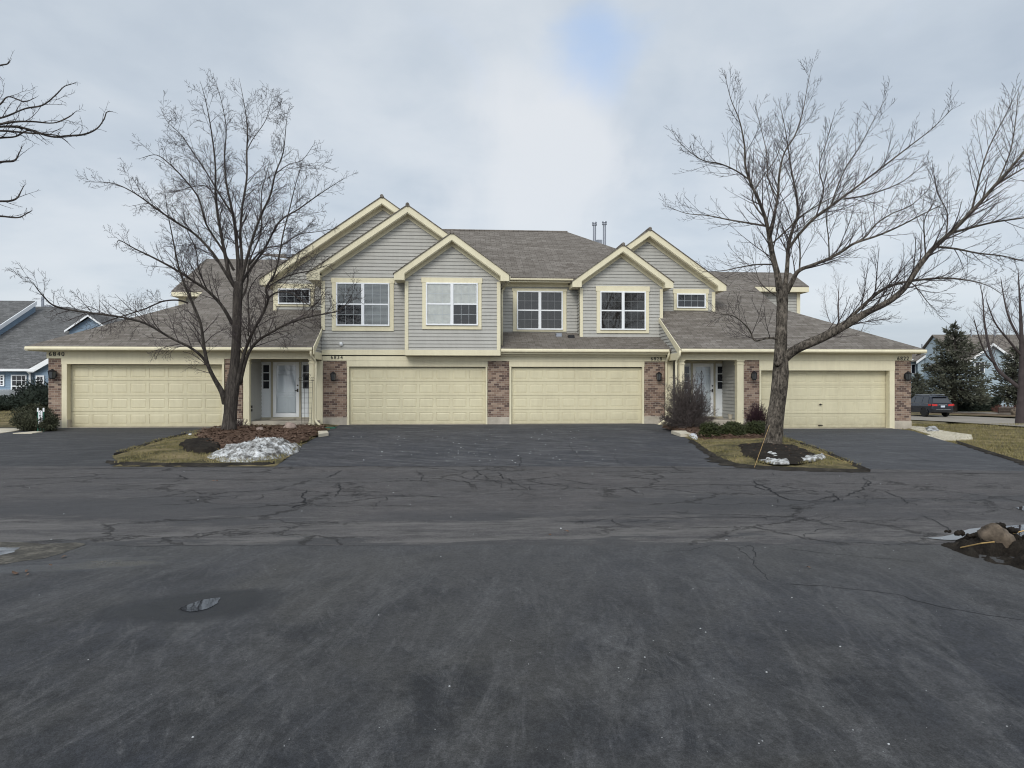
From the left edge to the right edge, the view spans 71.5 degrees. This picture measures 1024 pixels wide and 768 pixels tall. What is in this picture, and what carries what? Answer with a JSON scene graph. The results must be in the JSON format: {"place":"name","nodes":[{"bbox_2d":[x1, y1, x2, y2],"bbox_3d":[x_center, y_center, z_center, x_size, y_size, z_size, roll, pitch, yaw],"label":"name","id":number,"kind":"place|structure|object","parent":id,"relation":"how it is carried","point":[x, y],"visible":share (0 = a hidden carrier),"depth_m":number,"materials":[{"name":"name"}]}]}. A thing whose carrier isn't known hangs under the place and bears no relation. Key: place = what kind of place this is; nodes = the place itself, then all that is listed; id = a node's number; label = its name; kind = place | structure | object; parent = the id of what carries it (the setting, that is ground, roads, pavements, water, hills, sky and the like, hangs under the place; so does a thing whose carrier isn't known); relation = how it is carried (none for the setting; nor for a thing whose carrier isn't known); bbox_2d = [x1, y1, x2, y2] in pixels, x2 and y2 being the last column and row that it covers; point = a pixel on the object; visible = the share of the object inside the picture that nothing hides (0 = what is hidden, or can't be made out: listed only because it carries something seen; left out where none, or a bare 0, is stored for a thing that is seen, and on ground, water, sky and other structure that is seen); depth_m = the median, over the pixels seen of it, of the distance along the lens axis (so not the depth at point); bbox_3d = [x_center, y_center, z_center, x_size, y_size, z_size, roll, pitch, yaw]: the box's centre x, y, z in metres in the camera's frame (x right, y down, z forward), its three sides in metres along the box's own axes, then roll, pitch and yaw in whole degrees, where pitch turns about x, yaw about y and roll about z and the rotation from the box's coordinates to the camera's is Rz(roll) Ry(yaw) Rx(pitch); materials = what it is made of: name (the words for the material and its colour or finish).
{"place":"outdoors","nodes":[
{"label":"outdoors","id":0,"kind":"place"},
{"bbox_2d":[0,427,219,465],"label":"driveway","id":1,"kind":"structure","parent":0,"point":[102,446],"depth_m":18.23,"materials":[{"name":"grey asphalt"}]},
{"bbox_2d":[112,424,337,466],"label":"lawn island","id":2,"kind":"structure","parent":0,"point":[173,452],"depth_m":15.54,"materials":[{"name":"plant"}]},
{"bbox_2d":[179,438,219,453],"bbox_3d":[-7.492,1.456,17.099,0.886,0.175,3.468,0,0,-31],"label":"soil patch","id":3,"kind":"object","parent":2,"relation":"on","point":[193,444],"visible":0.98,"depth_m":16.48,"materials":[{"name":"brown soil"}]},
{"bbox_2d":[207,437,300,461],"bbox_3d":[-5.857,1.429,16.211,1.854,0.422,3.733,0,0,-4],"label":"snow heap","id":4,"kind":"object","parent":2,"relation":"on","point":[256,447],"visible":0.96,"depth_m":15.35,"materials":[{"name":"white snow"}]},
{"bbox_2d":[197,425,326,448],"bbox_3d":[-7.405,1.421,19.551,3.840,0.232,7.394,0,0,-4],"label":"mulch bed","id":5,"kind":"object","parent":2,"relation":"on","point":[301,431],"visible":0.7,"depth_m":19.75,"materials":[{"name":"brown wood"}]},
{"bbox_2d":[237,416,251,425],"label":"bush","id":6,"kind":"object","parent":5,"relation":"on","point":[240,422],"visible":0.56,"depth_m":22.47,"materials":[{"name":"brown plant"}]},
{"bbox_2d":[283,422,296,427],"bbox_3d":[-6.792,1.323,21.709,0.398,0.322,0.389,0,0,-25],"label":"rock","id":7,"kind":"object","parent":5,"relation":"on","point":[289,425],"visible":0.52,"depth_m":21.62,"materials":[{"name":"stone"}]},
{"bbox_2d":[299,371,313,420],"bbox_3d":[-6.910,0.517,23.908,0.520,1.903,0.012,0,0,-4],"label":"trellis","id":8,"kind":"object","parent":5,"relation":"on","point":[304,380],"visible":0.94,"depth_m":23.90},
{"bbox_2d":[276,424,733,466],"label":"driveway","id":9,"kind":"structure","parent":0,"point":[595,445],"depth_m":17.76,"materials":[{"name":"grey asphalt"}]},
{"bbox_2d":[0,545,1023,767],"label":"parking court","id":10,"kind":"object","parent":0,"point":[335,670],"visible":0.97,"depth_m":4.19,"materials":[{"name":"asphalt"}]},
{"bbox_2d":[0,542,84,564],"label":"silt","id":11,"kind":"object","parent":10,"relation":"on","point":[25,551],"visible":1,"depth_m":6.87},
{"bbox_2d":[0,547,19,554],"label":"puddle","id":12,"kind":"object","parent":11,"relation":"on","point":[5,550],"visible":1,"depth_m":6.89,"materials":[{"name":"liquid"}]},
{"bbox_2d":[179,597,219,611],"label":"puddle","id":13,"kind":"object","parent":10,"relation":"on","point":[203,604],"visible":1,"depth_m":5.16,"materials":[{"name":"black liquid"}]},
{"bbox_2d":[941,532,1023,569],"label":"soil heap","id":14,"kind":"object","parent":10,"relation":"on","point":[1015,550],"visible":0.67,"depth_m":6.68,"materials":[{"name":"brown soil"}]},
{"bbox_2d":[944,522,1021,540],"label":"mud clods","id":15,"kind":"object","parent":14,"relation":"on","point":[1011,529],"visible":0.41,"depth_m":7.09,"materials":[{"name":"black soil"}]},
{"bbox_2d":[960,530,1023,547],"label":"wooden stick","id":16,"kind":"object","parent":14,"relation":"on","point":[984,542],"visible":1,"depth_m":6.54,"materials":[{"name":"brown wood"}]},
{"bbox_2d":[977,523,1015,547],"bbox_3d":[4.627,1.482,6.814,0.273,0.320,0.263,0,0,-23],"label":"rock","id":17,"kind":"object","parent":14,"relation":"on","point":[996,533],"visible":0.66,"depth_m":6.73,"materials":[{"name":"brown stone"}]},
{"bbox_2d":[0,437,1023,619],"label":"street","id":18,"kind":"structure","parent":0,"point":[339,505],"depth_m":9.46,"materials":[{"name":"grey asphalt"}]},
{"bbox_2d":[50,429,1007,751],"bbox_3d":[-0.251,1.542,13.289,15.405,0.136,19.826,0,0,-39],"label":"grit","id":19,"kind":"object","parent":18,"relation":"on","point":[528,489],"visible":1,"depth_m":5.50,"materials":[{"name":"grey gravel"}]},
{"bbox_2d":[105,433,1023,472],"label":"soil edge","id":20,"kind":"object","parent":18,"relation":"on","point":[713,457],"visible":0.86,"depth_m":14.07,"materials":[{"name":"brown soil"}]},
{"bbox_2d":[930,524,1023,539],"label":"snow patch","id":21,"kind":"object","parent":18,"relation":"on","point":[973,530],"visible":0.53,"depth_m":7.65,"materials":[{"name":"white snow"}]},
{"bbox_2d":[0,410,1023,465],"bbox_3d":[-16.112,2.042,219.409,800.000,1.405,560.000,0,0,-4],"label":"ground","id":22,"kind":"structure","parent":0,"point":[6,424],"depth_m":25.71,"materials":[{"name":"plant"}]},
{"bbox_2d":[0,394,16,410],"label":"shrub","id":23,"kind":"object","parent":22,"relation":"on","point":[6,404],"visible":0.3,"depth_m":36.11,"materials":[{"name":"green plant"}]},
{"bbox_2d":[0,428,21,433],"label":"footpath","id":24,"kind":"structure","parent":22,"relation":"on","point":[4,430],"depth_m":22.37,"materials":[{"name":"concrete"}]},
{"bbox_2d":[13,431,40,433],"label":"footpath","id":25,"kind":"structure","parent":22,"relation":"on","point":[32,432],"depth_m":21.63,"materials":[{"name":"concrete"}]},
{"bbox_2d":[8,378,47,409],"bbox_3d":[-22.805,0.667,34.410,2.622,1.947,2.393,0,0,-4],"label":"shrub","id":26,"kind":"object","parent":22,"relation":"on","point":[36,392],"visible":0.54,"depth_m":33.81,"materials":[{"name":"green plant"}]},
{"bbox_2d":[9,402,60,430],"bbox_3d":[-15.301,1.084,22.737,1.344,1.052,1.288,0,0,20],"label":"shrub","id":27,"kind":"object","parent":22,"relation":"on","point":[24,417],"visible":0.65,"depth_m":22.41,"materials":[{"name":"green plant"}]},
{"bbox_2d":[37,408,44,431],"bbox_3d":[-14.713,1.167,22.201,0.214,0.840,0.063,0,0,-4],"label":"address post","id":28,"kind":"object","parent":22,"relation":"on","point":[40,414],"visible":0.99,"depth_m":22.18,"materials":[{"name":"white paint"}]},
{"bbox_2d":[34,412,59,431],"bbox_3d":[-14.649,1.232,22.410,0.707,0.724,0.801,0,0,-39],"label":"shrub","id":29,"kind":"object","parent":22,"relation":"on","point":[49,422],"visible":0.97,"depth_m":22.23,"materials":[{"name":"green plant"}]},
{"bbox_2d":[0,51,115,218],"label":"bare tree","id":30,"kind":"object","parent":22,"relation":"on","point":[22,131],"visible":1,"depth_m":10.77,"materials":[{"name":"brown plant"}]},
{"bbox_2d":[0,296,122,397],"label":"house","id":31,"kind":"structure","parent":22,"relation":"on","point":[23,324],"depth_m":45.79,"materials":[{"name":"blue plastic"}]},
{"bbox_2d":[0,375,4,385],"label":"window","id":32,"kind":"structure","parent":31,"relation":"in","point":[2,377],"depth_m":41.56,"materials":[{"name":"white plastic"}]},
{"bbox_2d":[11,375,26,394],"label":"window","id":33,"kind":"structure","parent":31,"relation":"in","point":[15,379],"depth_m":41.63,"materials":[{"name":"white plastic"}]},
{"bbox_2d":[36,375,44,384],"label":"window","id":34,"kind":"structure","parent":31,"relation":"in","point":[40,377],"depth_m":41.52,"materials":[{"name":"white glass"}]},
{"bbox_2d":[91,286,112,313],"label":"bare tree","id":35,"kind":"object","parent":22,"relation":"on","point":[99,303],"visible":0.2,"depth_m":74.88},
{"bbox_2d":[5,68,365,429],"bbox_3d":[-8.554,-3.963,20.585,9.166,11.108,4.749,0,0,-4],"label":"bare tree","id":36,"kind":"object","parent":22,"relation":"on","point":[229,395],"visible":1,"depth_m":20.81,"materials":[{"name":"brown plant"}]},
{"bbox_2d":[318,431,328,436],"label":"footpath","id":37,"kind":"structure","parent":22,"relation":"on","point":[322,433],"depth_m":20.54,"materials":[{"name":"concrete"}]},
{"bbox_2d":[24,194,926,428],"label":"townhouse","id":38,"kind":"structure","parent":22,"relation":"on","point":[459,326],"depth_m":25.84,"materials":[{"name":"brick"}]},
{"bbox_2d":[71,365,221,426],"bbox_3d":[-12.392,0.421,24.222,5.045,2.139,0.072,0,0,-4],"label":"garage door","id":39,"kind":"structure","parent":38,"relation":"in","point":[101,395],"depth_m":24.19,"materials":[{"name":"paint"}]},
{"bbox_2d":[276,366,295,412],"bbox_3d":[-8.212,0.205,25.895,0.893,2.010,0.046,0,0,-4],"label":"front door","id":40,"kind":"structure","parent":38,"relation":"in","point":[285,375],"depth_m":25.88,"materials":[{"name":"white paint"}]},
{"bbox_2d":[273,362,298,416],"bbox_3d":[-8.207,0.200,25.828,0.933,2.000,0.070,0,0,-4],"label":"storm door","id":41,"kind":"structure","parent":38,"relation":"in","point":[275,364],"depth_m":25.83,"materials":[{"name":"white plastic"}]},
{"bbox_2d":[273,284,314,306],"bbox_3d":[-8.241,-3.367,26.913,1.543,0.853,0.107,0,0,-4],"label":"window","id":42,"kind":"structure","parent":38,"relation":"in","point":[287,299],"depth_m":26.90,"materials":[{"name":"beige paint"}]},
{"bbox_2d":[331,278,394,330],"bbox_3d":[-5.341,-2.848,25.472,2.251,1.894,0.107,0,0,-4],"label":"window","id":43,"kind":"structure","parent":38,"relation":"in","point":[377,311],"depth_m":25.47,"materials":[{"name":"grey glass"}]},
{"bbox_2d":[350,367,485,424],"bbox_3d":[-3.406,0.445,25.794,4.914,2.091,0.072,0,0,-4],"label":"garage door","id":44,"kind":"structure","parent":38,"relation":"in","point":[378,395],"depth_m":25.77,"materials":[{"name":"paint"}]},
{"bbox_2d":[421,277,481,329],"bbox_3d":[-2.128,-2.853,25.206,2.158,1.828,0.107,0,0,-4],"label":"window","id":45,"kind":"structure","parent":38,"relation":"in","point":[447,303],"depth_m":25.20,"materials":[{"name":"beige paint"}]},
{"bbox_2d":[512,288,566,331],"bbox_3d":[1.080,-2.878,27.648,2.157,1.674,0.107,0,0,-4],"label":"window","id":46,"kind":"structure","parent":38,"relation":"in","point":[534,309],"depth_m":27.64,"materials":[{"name":"grey glass"}]},
{"bbox_2d":[511,368,641,423],"bbox_3d":[2.382,0.444,26.219,4.867,2.093,0.072,0,0,-4],"label":"garage door","id":47,"kind":"structure","parent":38,"relation":"in","point":[538,395],"depth_m":26.20,"materials":[{"name":"paint"}]},
{"bbox_2d":[596,286,649,332],"bbox_3d":[4.265,-2.858,27.330,2.098,1.804,0.107,0,0,-4],"label":"window","id":48,"kind":"structure","parent":38,"relation":"in","point":[620,309],"depth_m":27.32,"materials":[{"name":"beige paint"}]},
{"bbox_2d":[673,289,708,310],"bbox_3d":[7.114,-3.348,28.241,1.451,0.850,0.107,0,0,-4],"label":"window","id":49,"kind":"structure","parent":38,"relation":"in","point":[684,299],"depth_m":28.24,"materials":[{"name":"beige paint"}]},
{"bbox_2d":[693,363,712,415],"bbox_3d":[7.254,0.220,26.964,0.801,2.000,0.070,0,0,-4],"label":"storm door","id":50,"kind":"structure","parent":38,"relation":"in","point":[695,365],"depth_m":26.99,"materials":[{"name":"white plastic"}]},
{"bbox_2d":[696,363,710,410],"bbox_3d":[7.249,0.225,27.030,0.761,2.010,0.046,0,0,-4],"label":"front door","id":51,"kind":"structure","parent":38,"relation":"in","point":[705,370],"depth_m":27.02,"materials":[{"name":"white paint"}]},
{"bbox_2d":[761,371,885,427],"bbox_3d":[11.382,0.578,25.938,4.967,2.114,0.130,0,0,-4],"label":"garage door","id":52,"kind":"structure","parent":38,"relation":"in","point":[815,399],"depth_m":25.97,"materials":[{"name":"paint"}]},
{"bbox_2d":[671,431,690,436],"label":"footpath","id":53,"kind":"structure","parent":22,"relation":"on","point":[680,433],"depth_m":20.75,"materials":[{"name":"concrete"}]},
{"bbox_2d":[658,49,1023,443],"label":"bare tree","id":54,"kind":"object","parent":22,"relation":"on","point":[783,355],"visible":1,"depth_m":17.01,"materials":[{"name":"brown plant"}]},
{"bbox_2d":[818,271,871,330],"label":"bare tree","id":55,"kind":"object","parent":22,"relation":"on","point":[837,304],"visible":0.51,"depth_m":51.83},
{"bbox_2d":[911,344,925,394],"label":"house","id":56,"kind":"structure","parent":22,"relation":"on","point":[917,361],"depth_m":91.23,"materials":[{"name":"blue"}]},
{"bbox_2d":[911,364,915,373],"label":"window","id":57,"kind":"structure","parent":56,"relation":"in","point":[913,366],"depth_m":91.93,"materials":[{"name":"glass"}]},
{"bbox_2d":[911,372,927,398],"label":"conifer","id":58,"kind":"object","parent":22,"relation":"on","point":[917,379],"visible":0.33,"depth_m":81.71,"materials":[{"name":"green plant"}]},
{"bbox_2d":[911,426,971,440],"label":"footpath","id":59,"kind":"structure","parent":22,"relation":"on","point":[946,434],"depth_m":22.70,"materials":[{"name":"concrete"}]},
{"bbox_2d":[925,426,938,431],"bbox_3d":[14.839,1.569,25.122,0.421,0.144,2.638,0,0,29],"label":"snow patch","id":60,"kind":"object","parent":59,"relation":"on","point":[931,428],"visible":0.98,"depth_m":24.62,"materials":[{"name":"white snow"}]},
{"bbox_2d":[911,320,997,412],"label":"conifer","id":61,"kind":"object","parent":22,"relation":"on","point":[960,393],"visible":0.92,"depth_m":67.27,"materials":[{"name":"green plant"}]},
{"bbox_2d":[957,401,971,411],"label":"hedge","id":62,"kind":"object","parent":22,"relation":"on","point":[964,407],"visible":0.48,"depth_m":70.40,"materials":[{"name":"green plant"}]},
{"bbox_2d":[919,413,1014,416],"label":"kerb","id":63,"kind":"structure","parent":22,"relation":"on","point":[977,414],"depth_m":59.92,"materials":[{"name":"grey concrete"}]},
{"bbox_2d":[916,330,1018,406],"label":"house","id":64,"kind":"structure","parent":22,"relation":"on","point":[927,346],"depth_m":86.16,"materials":[{"name":"blue"}]},
{"bbox_2d":[974,362,984,372],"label":"window","id":65,"kind":"structure","parent":64,"relation":"in","point":[975,364],"depth_m":82.76,"materials":[{"name":"white plastic"}]},
{"bbox_2d":[971,396,1001,410],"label":"hedge","id":66,"kind":"object","parent":22,"relation":"on","point":[996,401],"visible":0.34,"depth_m":71.43,"materials":[{"name":"green plant"}]},
{"bbox_2d":[951,270,1023,422],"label":"bare tree","id":67,"kind":"object","parent":22,"relation":"on","point":[1019,415],"visible":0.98,"depth_m":39.94,"materials":[{"name":"brown plant"}]},
{"bbox_2d":[990,405,1007,412],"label":"bush","id":68,"kind":"object","parent":22,"relation":"on","point":[995,409],"visible":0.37,"depth_m":66.05,"materials":[{"name":"brown plant"}]},
{"bbox_2d":[986,345,1018,407],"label":"conifer","id":69,"kind":"object","parent":22,"relation":"on","point":[1005,390],"visible":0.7,"depth_m":71.94,"materials":[{"name":"green plant"}]},
{"bbox_2d":[1010,408,1015,414],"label":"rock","id":70,"kind":"object","parent":22,"relation":"on","point":[1013,411],"visible":0.28,"depth_m":61.91,"materials":[{"name":"grey stone"}]},
{"bbox_2d":[0,0,1023,347],"label":"sky","id":71,"kind":"structure","parent":0,"point":[544,115],"materials":[{"name":"white"}]},
{"bbox_2d":[664,424,857,468],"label":"lawn island","id":72,"kind":"structure","parent":0,"point":[734,447],"depth_m":15.46,"materials":[{"name":"plant"}]},
{"bbox_2d":[662,425,696,430],"bbox_3d":[5.710,1.387,22.572,1.427,0.146,1.821,0,0,-4],"label":"mulch bed","id":73,"kind":"object","parent":72,"relation":"on","point":[673,428],"visible":0.13,"depth_m":22.38,"materials":[{"name":"wood"}]},
{"bbox_2d":[682,426,763,439],"bbox_3d":[6.798,1.442,21.354,3.845,0.235,4.825,0,0,-4],"label":"mulch bed","id":74,"kind":"object","parent":72,"relation":"on","point":[750,436],"visible":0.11,"depth_m":19.24,"materials":[{"name":"brown wood"}]},
{"bbox_2d":[180,424,812,458],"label":"bark chips","id":75,"kind":"object","parent":74,"relation":"on","point":[264,427],"visible":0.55,"depth_m":19.65,"materials":[{"name":"brown wood"}]},
{"bbox_2d":[653,372,718,429],"bbox_3d":[5.583,0.550,22.466,1.932,2.019,1.913,0,0,-44],"label":"bush","id":76,"kind":"object","parent":74,"relation":"on","point":[687,408],"visible":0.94,"depth_m":22.28,"materials":[{"name":"brown plant"}]},
{"bbox_2d":[697,421,721,436],"bbox_3d":[5.372,1.286,19.361,0.670,0.580,0.618,0,0,43],"label":"shrub","id":77,"kind":"object","parent":74,"relation":"on","point":[708,429],"visible":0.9,"depth_m":19.22,"materials":[{"name":"green plant"}]},
{"bbox_2d":[719,421,746,435],"bbox_3d":[6.047,1.266,19.579,0.928,0.575,0.822,0,0,-4],"label":"shrub","id":78,"kind":"object","parent":74,"relation":"on","point":[733,428],"visible":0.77,"depth_m":19.40,"materials":[{"name":"green plant"}]},
{"bbox_2d":[743,420,765,434],"bbox_3d":[6.854,1.286,20.060,0.806,0.593,0.773,0,0,10],"label":"shrub","id":79,"kind":"object","parent":74,"relation":"on","point":[753,426],"visible":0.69,"depth_m":19.86,"materials":[{"name":"green plant"}]},
{"bbox_2d":[742,402,766,425],"bbox_3d":[8.298,1.092,24.048,1.113,1.130,1.130,0,0,-21],"label":"bush","id":80,"kind":"object","parent":74,"relation":"on","point":[761,415],"visible":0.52,"depth_m":23.89,"materials":[{"name":"plant"}]},
{"bbox_2d":[760,457,789,463],"bbox_3d":[5.304,1.516,14.251,0.657,0.089,0.899,0,0,-4],"label":"snow patch","id":81,"kind":"object","parent":72,"relation":"on","point":[778,461],"visible":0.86,"depth_m":13.99,"materials":[{"name":"white snow"}]},
{"bbox_2d":[738,442,814,463],"bbox_3d":[5.863,1.492,15.912,1.609,0.144,4.134,0,0,14],"label":"soil patch","id":82,"kind":"object","parent":72,"relation":"on","point":[794,457],"visible":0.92,"depth_m":15.41,"materials":[{"name":"brown soil"}]},
{"bbox_2d":[801,453,825,461],"bbox_3d":[6.215,1.503,14.636,1.692,0.105,0.388,0,0,-41],"label":"snow patch","id":83,"kind":"object","parent":72,"relation":"on","point":[813,458],"visible":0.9,"depth_m":14.41,"materials":[{"name":"white snow"}]},
{"bbox_2d":[783,428,1023,470],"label":"driveway","id":84,"kind":"structure","parent":0,"point":[848,444],"depth_m":17.29,"materials":[{"name":"grey asphalt"}]},
{"bbox_2d":[911,415,1023,426],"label":"road","id":85,"kind":"structure","parent":0,"point":[970,420],"depth_m":53.88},
{"bbox_2d":[911,394,953,416],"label":"parked car","id":86,"kind":"object","parent":85,"relation":"on","point":[924,405],"visible":0.8,"depth_m":57.99,"materials":[{"name":"blue paint"}]},
{"bbox_2d":[954,411,1012,414],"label":"pavement","id":87,"kind":"structure","parent":0,"point":[977,412],"depth_m":66.37,"materials":[{"name":"grey concrete"}]},
{"bbox_2d":[998,407,1012,413],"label":"planter","id":88,"kind":"object","parent":87,"relation":"on","point":[1003,410],"visible":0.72,"depth_m":63.92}
]}

